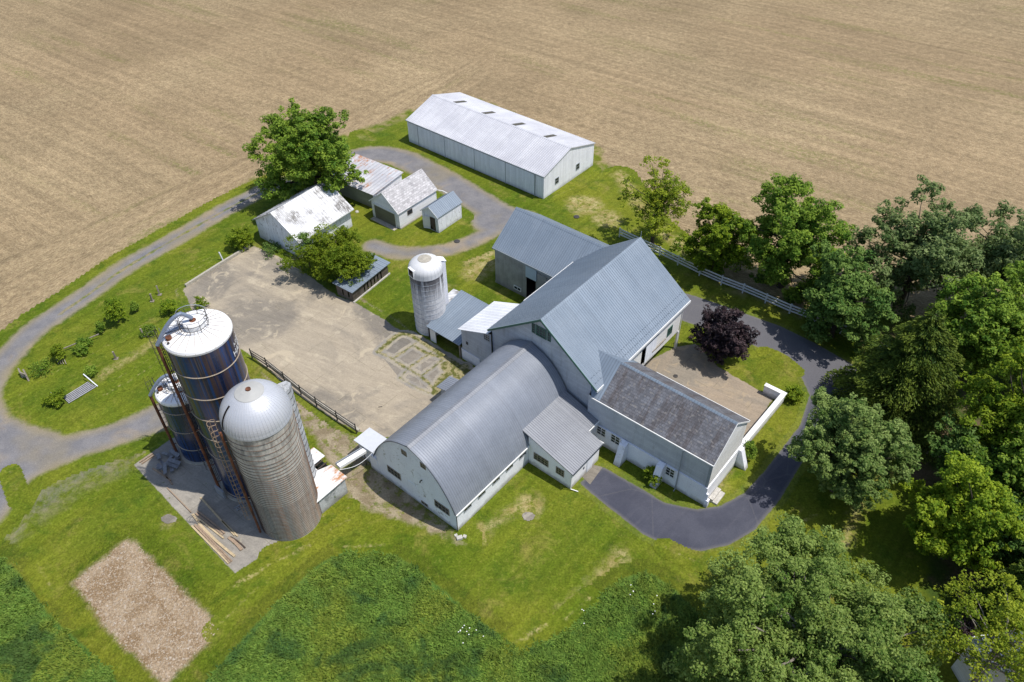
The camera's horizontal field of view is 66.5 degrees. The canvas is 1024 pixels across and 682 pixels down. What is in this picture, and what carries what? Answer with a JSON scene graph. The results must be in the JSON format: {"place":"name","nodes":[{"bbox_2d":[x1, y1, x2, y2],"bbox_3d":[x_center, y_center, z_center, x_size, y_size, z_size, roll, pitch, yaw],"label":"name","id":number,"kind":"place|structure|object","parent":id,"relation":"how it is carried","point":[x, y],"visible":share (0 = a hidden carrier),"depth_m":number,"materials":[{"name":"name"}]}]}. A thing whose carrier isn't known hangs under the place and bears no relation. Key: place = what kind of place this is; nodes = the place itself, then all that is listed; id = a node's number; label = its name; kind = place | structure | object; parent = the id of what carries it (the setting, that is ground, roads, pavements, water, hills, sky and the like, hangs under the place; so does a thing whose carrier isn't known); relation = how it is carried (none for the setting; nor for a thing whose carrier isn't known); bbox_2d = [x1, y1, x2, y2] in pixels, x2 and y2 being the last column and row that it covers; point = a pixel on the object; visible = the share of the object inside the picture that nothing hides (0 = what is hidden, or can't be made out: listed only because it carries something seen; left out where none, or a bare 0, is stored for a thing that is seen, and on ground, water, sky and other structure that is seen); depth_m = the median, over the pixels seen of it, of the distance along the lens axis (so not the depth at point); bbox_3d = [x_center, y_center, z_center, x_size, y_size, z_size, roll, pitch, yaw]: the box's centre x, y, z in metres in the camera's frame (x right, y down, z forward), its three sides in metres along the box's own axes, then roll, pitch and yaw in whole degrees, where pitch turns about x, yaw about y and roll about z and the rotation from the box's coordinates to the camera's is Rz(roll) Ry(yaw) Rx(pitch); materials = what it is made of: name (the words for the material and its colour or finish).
{"place":"outdoors","nodes":[
{"label":"outdoors","id":0,"kind":"place"},
{"bbox_2d":[4,451,145,555],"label":"dusty verge","id":1,"kind":"structure","parent":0,"point":[58,505],"depth_m":73.12,"materials":[{"name":"plant"}]},
{"bbox_2d":[52,524,243,681],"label":"rubble patch","id":2,"kind":"object","parent":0,"point":[98,637],"visible":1,"depth_m":64.92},
{"bbox_2d":[76,542,217,681],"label":"rubble stones","id":3,"kind":"object","parent":2,"relation":"on","point":[101,572],"visible":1,"depth_m":64.88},
{"bbox_2d":[0,171,303,543],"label":"gravel lane","id":4,"kind":"structure","parent":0,"point":[41,449],"depth_m":85.38,"materials":[{"name":"gravel"}]},
{"bbox_2d":[129,434,277,574],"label":"silo pad","id":5,"kind":"object","parent":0,"point":[191,486],"visible":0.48,"depth_m":72.45,"materials":[{"name":"concrete"}]},
{"bbox_2d":[156,449,180,474],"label":"scrap heap","id":6,"kind":"object","parent":5,"relation":"on","point":[172,465],"visible":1,"depth_m":75.68,"materials":[{"name":"metal"}]},
{"bbox_2d":[145,370,212,464],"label":"steel silo","id":7,"kind":"object","parent":5,"relation":"on","point":[173,414],"visible":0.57,"depth_m":72.40,"materials":[{"name":"blue metal"}]},
{"bbox_2d":[145,304,250,502],"bbox_3d":[-24.991,5.380,67.503,5.820,21.147,6.080,21,47,22],"label":"steel silo","id":8,"kind":"object","parent":5,"relation":"on","point":[201,347],"visible":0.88,"depth_m":62.59,"materials":[{"name":"blue metal"}]},
{"bbox_2d":[191,525,228,563],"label":"lumber","id":9,"kind":"object","parent":5,"relation":"on","point":[212,546],"visible":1,"depth_m":69.01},
{"bbox_2d":[194,524,230,562],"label":"lumber","id":10,"kind":"object","parent":5,"relation":"on","point":[207,538],"visible":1,"depth_m":69.39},
{"bbox_2d":[197,522,235,556],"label":"lumber","id":11,"kind":"object","parent":5,"relation":"on","point":[215,539],"visible":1,"depth_m":69.46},
{"bbox_2d":[200,497,234,535],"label":"lumber","id":12,"kind":"object","parent":5,"relation":"on","point":[212,510],"visible":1,"depth_m":71.41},
{"bbox_2d":[206,379,321,540],"bbox_3d":[-20.533,9.592,66.076,6.158,16.790,6.281,-1,43,0],"label":"concrete silo","id":13,"kind":"object","parent":5,"relation":"on","point":[262,427],"visible":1,"depth_m":63.10,"materials":[{"name":"concrete"}]},
{"bbox_2d":[160,277,433,342],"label":"bare yard edge","id":14,"kind":"object","parent":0,"point":[398,314],"visible":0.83,"depth_m":93.24,"materials":[{"name":"plant"}]},
{"bbox_2d":[157,298,180,314],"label":"shrub","id":15,"kind":"object","parent":14,"relation":"on","point":[168,305],"visible":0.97,"depth_m":91.67,"materials":[{"name":"green plant"}]},
{"bbox_2d":[176,243,474,437],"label":"concrete yard","id":16,"kind":"structure","parent":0,"point":[318,339],"depth_m":89.47,"materials":[{"name":"concrete"}]},
{"bbox_2d":[193,296,209,309],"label":"shrub","id":17,"kind":"object","parent":16,"relation":"on","point":[199,300],"visible":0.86,"depth_m":92.27,"materials":[{"name":"green plant"}]},
{"bbox_2d":[184,245,250,286],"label":"kerb wall","id":18,"kind":"structure","parent":16,"relation":"on","point":[212,268],"depth_m":98.87,"materials":[{"name":"concrete"}]},
{"bbox_2d":[261,239,284,258],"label":"shrub","id":19,"kind":"object","parent":16,"relation":"on","point":[272,249],"visible":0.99,"depth_m":101.13,"materials":[{"name":"green plant"}]},
{"bbox_2d":[276,234,314,275],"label":"yard tree","id":20,"kind":"object","parent":16,"relation":"on","point":[287,262],"visible":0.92,"depth_m":95.64,"materials":[{"name":"green plant"}]},
{"bbox_2d":[295,232,311,271],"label":"sapling","id":21,"kind":"object","parent":16,"relation":"on","point":[302,235],"visible":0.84,"depth_m":95.05,"materials":[{"name":"green plant"}]},
{"bbox_2d":[249,348,359,433],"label":"yard fence","id":22,"kind":"object","parent":16,"relation":"on","point":[317,401],"visible":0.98,"depth_m":81.82,"materials":[{"name":"wood"}]},
{"bbox_2d":[437,376,457,392],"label":"roofed entry","id":23,"kind":"object","parent":16,"relation":"on","point":[446,383],"visible":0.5,"depth_m":80.43,"materials":[{"name":"grey metal"}]},
{"bbox_2d":[0,539,720,681],"bbox_3d":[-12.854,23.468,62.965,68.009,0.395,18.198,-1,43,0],"label":"tall grass","id":24,"kind":"structure","parent":0,"point":[14,580],"depth_m":62.55,"materials":[{"name":"plant"}]},
{"bbox_2d":[243,358,482,561],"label":"bare ground","id":25,"kind":"structure","parent":0,"point":[388,507],"depth_m":72.09,"materials":[{"name":"soil"}]},
{"bbox_2d":[310,447,347,513],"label":"feed room","id":26,"kind":"object","parent":25,"relation":"on","point":[329,480],"visible":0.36,"depth_m":71.82,"materials":[{"name":"white metal"}]},
{"bbox_2d":[335,447,368,468],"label":"conveyor chute","id":27,"kind":"object","parent":25,"relation":"on","point":[351,457],"visible":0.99,"depth_m":73.39,"materials":[{"name":"metal"}]},
{"bbox_2d":[354,427,386,462],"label":"flat roof annex","id":28,"kind":"object","parent":25,"relation":"on","point":[369,439],"visible":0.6,"depth_m":74.87,"materials":[{"name":"white metal"}]},
{"bbox_2d":[369,340,566,530],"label":"arched barn","id":29,"kind":"structure","parent":25,"relation":"on","point":[455,456],"depth_m":71.03,"materials":[{"name":"grey metal"}]},
{"bbox_2d":[408,480,418,499],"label":"boarded door","id":30,"kind":"structure","parent":29,"relation":"in","point":[413,490],"depth_m":71.67,"materials":[{"name":"paint"}]},
{"bbox_2d":[434,499,449,515],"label":"window","id":31,"kind":"structure","parent":29,"relation":"in","point":[437,504],"depth_m":69.54,"materials":[{"name":"grey glass"}]},
{"bbox_2d":[368,168,446,230],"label":"garage","id":32,"kind":"structure","parent":0,"point":[401,204],"depth_m":105.34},
{"bbox_2d":[374,205,395,226],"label":"garage door","id":33,"kind":"structure","parent":32,"relation":"in","point":[386,216],"depth_m":105.60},
{"bbox_2d":[385,338,437,388],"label":"old slabs","id":34,"kind":"structure","parent":0,"point":[409,357],"depth_m":86.31,"materials":[{"name":"concrete"}]},
{"bbox_2d":[372,330,473,397],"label":"joint weeds","id":35,"kind":"object","parent":34,"relation":"on","point":[445,365],"visible":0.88,"depth_m":86.01,"materials":[{"name":"plant"}]},
{"bbox_2d":[322,141,554,268],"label":"gravel loop","id":36,"kind":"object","parent":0,"point":[488,206],"visible":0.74,"depth_m":108.62,"materials":[{"name":"gravel"}]},
{"bbox_2d":[55,129,883,625],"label":"dry grass","id":37,"kind":"structure","parent":0,"point":[499,521],"depth_m":71.98,"materials":[{"name":"plant"}]},
{"bbox_2d":[709,487,724,504],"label":"steps","id":38,"kind":"structure","parent":37,"relation":"on","point":[716,496],"depth_m":72.21,"materials":[{"name":"stone"}]},
{"bbox_2d":[743,440,756,459],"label":"shrub","id":39,"kind":"object","parent":37,"relation":"on","point":[750,450],"visible":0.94,"depth_m":74.59,"materials":[{"name":"green plant"}]},
{"bbox_2d":[0,89,958,681],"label":"lawn","id":40,"kind":"structure","parent":0,"point":[524,571],"depth_m":81.27,"materials":[{"name":"plant"}]},
{"bbox_2d":[26,356,54,378],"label":"shrub","id":41,"kind":"object","parent":40,"relation":"on","point":[45,363],"visible":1,"depth_m":85.46,"materials":[{"name":"green plant"}]},
{"bbox_2d":[41,386,65,407],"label":"shrub","id":42,"kind":"object","parent":40,"relation":"on","point":[57,396],"visible":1,"depth_m":81.49,"materials":[{"name":"green plant"}]},
{"bbox_2d":[46,343,66,361],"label":"shrub","id":43,"kind":"object","parent":40,"relation":"on","point":[56,351],"visible":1,"depth_m":85.94,"materials":[{"name":"green plant"}]},
{"bbox_2d":[64,374,97,402],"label":"cattle guard","id":44,"kind":"object","parent":40,"relation":"on","point":[79,392],"visible":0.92,"depth_m":83.23,"materials":[{"name":"white paint"}]},
{"bbox_2d":[70,337,93,356],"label":"shrub","id":45,"kind":"object","parent":40,"relation":"on","point":[80,348],"visible":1,"depth_m":87.38,"materials":[{"name":"green plant"}]},
{"bbox_2d":[83,364,97,377],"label":"shrub","id":46,"kind":"object","parent":40,"relation":"on","point":[90,371],"visible":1,"depth_m":84.74,"materials":[{"name":"green plant"}]},
{"bbox_2d":[94,320,105,332],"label":"shrub","id":47,"kind":"object","parent":40,"relation":"on","point":[100,326],"visible":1,"depth_m":89.47,"materials":[{"name":"green plant"}]},
{"bbox_2d":[101,297,128,322],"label":"shrub","id":48,"kind":"object","parent":40,"relation":"on","point":[111,312],"visible":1,"depth_m":90.02,"materials":[{"name":"green plant"}]},
{"bbox_2d":[138,323,156,337],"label":"shrub","id":49,"kind":"object","parent":40,"relation":"on","point":[150,326],"visible":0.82,"depth_m":89.83,"materials":[{"name":"green plant"}]},
{"bbox_2d":[161,514,176,523],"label":"stone slab","id":50,"kind":"structure","parent":40,"relation":"on","point":[167,518],"depth_m":71.29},
{"bbox_2d":[224,223,254,251],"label":"shrub","id":51,"kind":"object","parent":40,"relation":"on","point":[238,237],"visible":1,"depth_m":101.16,"materials":[{"name":"green plant"}]},
{"bbox_2d":[252,181,353,256],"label":"white barn","id":52,"kind":"structure","parent":40,"relation":"on","point":[308,209],"depth_m":101.22,"materials":[{"name":"metal"}]},
{"bbox_2d":[242,97,368,201],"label":"shade tree","id":53,"kind":"object","parent":40,"relation":"on","point":[302,148],"visible":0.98,"depth_m":102.15,"materials":[{"name":"green plant"}]},
{"bbox_2d":[299,222,377,285],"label":"yard tree","id":54,"kind":"object","parent":40,"relation":"on","point":[326,254],"visible":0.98,"depth_m":93.50,"materials":[{"name":"green plant"}]},
{"bbox_2d":[332,255,389,302],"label":"shed","id":55,"kind":"structure","parent":40,"relation":"on","point":[356,291],"depth_m":94.56,"materials":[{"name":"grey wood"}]},
{"bbox_2d":[332,154,403,206],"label":"rusty shed","id":56,"kind":"structure","parent":40,"relation":"on","point":[379,178],"depth_m":109.99,"materials":[{"name":"metal"}]},
{"bbox_2d":[0,166,827,655],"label":"grass clippings","id":57,"kind":"object","parent":40,"relation":"on","point":[244,590],"depth_m":69.45,"materials":[{"name":"plant"}]},
{"bbox_2d":[408,253,448,335],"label":"white silo","id":58,"kind":"object","parent":40,"relation":"on","point":[428,281],"visible":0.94,"depth_m":85.30,"materials":[{"name":"concrete"}]},
{"bbox_2d":[420,191,461,232],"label":"shed","id":59,"kind":"structure","parent":40,"relation":"on","point":[445,211],"depth_m":104.16,"materials":[{"name":"grey metal"}]},
{"bbox_2d":[426,290,488,357],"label":"open shed","id":60,"kind":"structure","parent":40,"relation":"on","point":[462,307],"depth_m":87.77,"materials":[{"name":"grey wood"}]},
{"bbox_2d":[458,301,518,365],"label":"lean to","id":61,"kind":"object","parent":40,"relation":"on","point":[476,349],"visible":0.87,"depth_m":83.57,"materials":[{"name":"white metal"}]},
{"bbox_2d":[405,92,595,198],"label":"machine shed","id":62,"kind":"structure","parent":40,"relation":"on","point":[532,156],"depth_m":114.58,"materials":[{"name":"white metal"}]},
{"bbox_2d":[417,126,444,155],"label":"sliding door","id":63,"kind":"structure","parent":62,"relation":"in","point":[429,140],"depth_m":119.20,"materials":[{"name":"metal"}]},
{"bbox_2d":[444,137,473,168],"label":"sliding door","id":64,"kind":"structure","parent":62,"relation":"in","point":[455,151],"depth_m":116.43,"materials":[{"name":"metal"}]},
{"bbox_2d":[474,150,504,181],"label":"sliding door","id":65,"kind":"structure","parent":62,"relation":"in","point":[493,167],"depth_m":113.59,"materials":[{"name":"metal"}]},
{"bbox_2d":[506,163,533,194],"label":"sliding door","id":66,"kind":"structure","parent":62,"relation":"in","point":[519,178],"depth_m":110.91,"materials":[{"name":"metal"}]},
{"bbox_2d":[492,207,609,297],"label":"barn wing","id":67,"kind":"structure","parent":40,"relation":"on","point":[534,252],"depth_m":91.01,"materials":[{"name":"metal"}]},
{"bbox_2d":[525,265,550,280],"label":"sliding door","id":68,"kind":"structure","parent":67,"relation":"in","point":[531,273],"depth_m":90.82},
{"bbox_2d":[537,273,545,288],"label":"door","id":69,"kind":"structure","parent":67,"relation":"in","point":[541,280],"depth_m":90.41,"materials":[{"name":"grey wood"}]},
{"bbox_2d":[523,390,603,491],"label":"milk house","id":70,"kind":"structure","parent":40,"relation":"on","point":[565,444],"depth_m":73.77,"materials":[{"name":"grey metal"}]},
{"bbox_2d":[534,452,548,466],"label":"window","id":71,"kind":"structure","parent":70,"relation":"in","point":[537,457],"depth_m":73.91,"materials":[{"name":"grey glass"}]},
{"bbox_2d":[487,231,690,408],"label":"barn","id":72,"kind":"structure","parent":40,"relation":"on","point":[629,300],"depth_m":77.97,"materials":[{"name":"grey metal"}]},
{"bbox_2d":[536,325,546,339],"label":"window","id":73,"kind":"structure","parent":72,"relation":"in","point":[541,332],"depth_m":74.84,"materials":[{"name":"green glass"}]},
{"bbox_2d":[640,334,658,362],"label":"sliding door","id":74,"kind":"structure","parent":72,"relation":"in","point":[651,345],"depth_m":80.92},
{"bbox_2d":[642,465,662,486],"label":"shrub","id":75,"kind":"object","parent":40,"relation":"on","point":[648,471],"visible":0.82,"depth_m":72.92,"materials":[{"name":"green plant"}]},
{"bbox_2d":[617,155,694,243],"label":"open tree","id":76,"kind":"object","parent":40,"relation":"on","point":[661,195],"visible":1,"depth_m":96.61,"materials":[{"name":"green plant"}]},
{"bbox_2d":[587,350,749,507],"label":"slate wing","id":77,"kind":"structure","parent":40,"relation":"on","point":[684,439],"depth_m":71.80,"materials":[{"name":"stone"}]},
{"bbox_2d":[664,465,675,478],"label":"window","id":78,"kind":"structure","parent":77,"relation":"in","point":[669,471],"depth_m":72.39,"materials":[{"name":"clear glass"}]},
{"bbox_2d":[668,196,762,276],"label":"tree","id":79,"kind":"object","parent":40,"relation":"on","point":[720,241],"visible":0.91,"depth_m":93.12,"materials":[{"name":"green plant"}]},
{"bbox_2d":[689,304,760,365],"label":"purple tree","id":80,"kind":"object","parent":40,"relation":"on","point":[724,335],"visible":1,"depth_m":82.46,"materials":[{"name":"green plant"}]},
{"bbox_2d":[728,253,756,272],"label":"shrub","id":81,"kind":"object","parent":40,"relation":"on","point":[747,262],"visible":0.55,"depth_m":96.14,"materials":[{"name":"green plant"}]},
{"bbox_2d":[619,228,884,345],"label":"board fence","id":82,"kind":"object","parent":40,"relation":"on","point":[743,286],"visible":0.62,"depth_m":94.94,"materials":[{"name":"white paint"}]},
{"bbox_2d":[728,172,856,308],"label":"tree","id":83,"kind":"object","parent":40,"relation":"on","point":[798,229],"visible":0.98,"depth_m":88.39,"materials":[{"name":"green plant"}]},
{"bbox_2d":[784,384,805,403],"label":"shrub","id":84,"kind":"object","parent":40,"relation":"on","point":[793,391],"visible":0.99,"depth_m":80.59,"materials":[{"name":"green plant"}]},
{"bbox_2d":[662,511,964,681],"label":"maple","id":85,"kind":"object","parent":40,"relation":"on","point":[790,622],"visible":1,"depth_m":53.70,"materials":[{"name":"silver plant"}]},
{"bbox_2d":[786,386,922,512],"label":"round tree","id":86,"kind":"object","parent":40,"relation":"on","point":[863,445],"visible":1,"depth_m":67.08,"materials":[{"name":"green plant"}]},
{"bbox_2d":[920,569,1023,681],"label":"lime tree","id":87,"kind":"object","parent":40,"relation":"on","point":[1003,645],"visible":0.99,"depth_m":53.51,"materials":[{"name":"green plant"}]},
{"bbox_2d":[951,630,1023,681],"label":"house","id":88,"kind":"structure","parent":40,"relation":"on","point":[961,670],"depth_m":58.00,"materials":[{"name":"grey stone"}]},
{"bbox_2d":[0,0,1023,324],"bbox_3d":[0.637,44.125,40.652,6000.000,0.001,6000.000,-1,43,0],"label":"field","id":89,"kind":"structure","parent":0,"point":[120,118],"depth_m":136.13,"materials":[{"name":"soil"}]},
{"bbox_2d":[841,174,985,322],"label":"tree","id":90,"kind":"object","parent":89,"relation":"on","point":[938,249],"visible":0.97,"depth_m":85.68,"materials":[{"name":"green plant"}]},
{"bbox_2d":[947,199,1023,304],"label":"tree","id":91,"kind":"object","parent":89,"relation":"on","point":[1001,249],"visible":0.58,"depth_m":84.64,"materials":[{"name":"green plant"}]},
{"bbox_2d":[644,340,775,448],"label":"patio","id":92,"kind":"structure","parent":0,"point":[690,365],"depth_m":83.63,"materials":[{"name":"concrete"}]},
{"bbox_2d":[741,383,786,447],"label":"parapet wall","id":93,"kind":"structure","parent":92,"relation":"on","point":[775,393],"depth_m":79.18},
{"bbox_2d":[575,289,904,552],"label":"asphalt driveway","id":94,"kind":"structure","parent":0,"point":[759,498],"depth_m":73.04,"materials":[{"name":"asphalt"}]},
{"bbox_2d":[582,465,601,483],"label":"concrete apron","id":95,"kind":"object","parent":94,"relation":"on","point":[590,475],"depth_m":74.61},
{"bbox_2d":[802,313,1021,658],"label":"tree floor","id":96,"kind":"structure","parent":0,"point":[924,574],"depth_m":67.41,"materials":[{"name":"plant"}]},
{"bbox_2d":[798,239,899,352],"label":"tree","id":97,"kind":"object","parent":96,"relation":"on","point":[837,298],"visible":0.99,"depth_m":82.85,"materials":[{"name":"green plant"}]},
{"bbox_2d":[817,309,965,465],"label":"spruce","id":98,"kind":"object","parent":96,"relation":"on","point":[907,372],"visible":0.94,"depth_m":73.90,"materials":[{"name":"green plant"}]},
{"bbox_2d":[898,450,1023,579],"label":"garden tree","id":99,"kind":"object","parent":96,"relation":"on","point":[963,515],"visible":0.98,"depth_m":61.95,"materials":[{"name":"green plant"}]},
{"bbox_2d":[924,410,1010,497],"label":"garden tree","id":100,"kind":"object","parent":96,"relation":"on","point":[952,443],"visible":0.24,"depth_m":69.30,"materials":[{"name":"green plant"}]},
{"bbox_2d":[924,260,1023,379],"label":"garden tree","id":101,"kind":"object","parent":96,"relation":"on","point":[983,333],"visible":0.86,"depth_m":77.08,"materials":[{"name":"green plant"}]},
{"bbox_2d":[951,335,1023,450],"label":"garden tree","id":102,"kind":"object","parent":96,"relation":"on","point":[1008,411],"visible":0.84,"depth_m":68.59,"materials":[{"name":"green plant"}]},
{"bbox_2d":[960,558,1023,633],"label":"tree","id":103,"kind":"object","parent":96,"relation":"on","point":[1017,571],"visible":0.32,"depth_m":60.49,"materials":[{"name":"green plant"}]},
{"bbox_2d":[961,420,1023,509],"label":"garden tree","id":104,"kind":"object","parent":96,"relation":"on","point":[1013,479],"visible":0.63,"depth_m":65.70,"materials":[{"name":"green plant"}]},
{"bbox_2d":[977,294,1023,393],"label":"garden tree","id":105,"kind":"object","parent":96,"relation":"on","point":[1007,384],"visible":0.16,"depth_m":79.45,"materials":[{"name":"green plant"}]},
{"bbox_2d":[982,491,1023,569],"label":"garden tree","id":106,"kind":"object","parent":96,"relation":"on","point":[1015,555],"visible":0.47,"depth_m":62.09,"materials":[{"name":"green plant"}]},
{"bbox_2d":[946,614,976,650],"bbox_3d":[35.631,23.116,61.331,2.622,2.136,3.383,-1,43,0],"label":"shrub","id":107,"kind":"object","parent":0,"point":[966,629],"visible":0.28,"depth_m":61.22,"materials":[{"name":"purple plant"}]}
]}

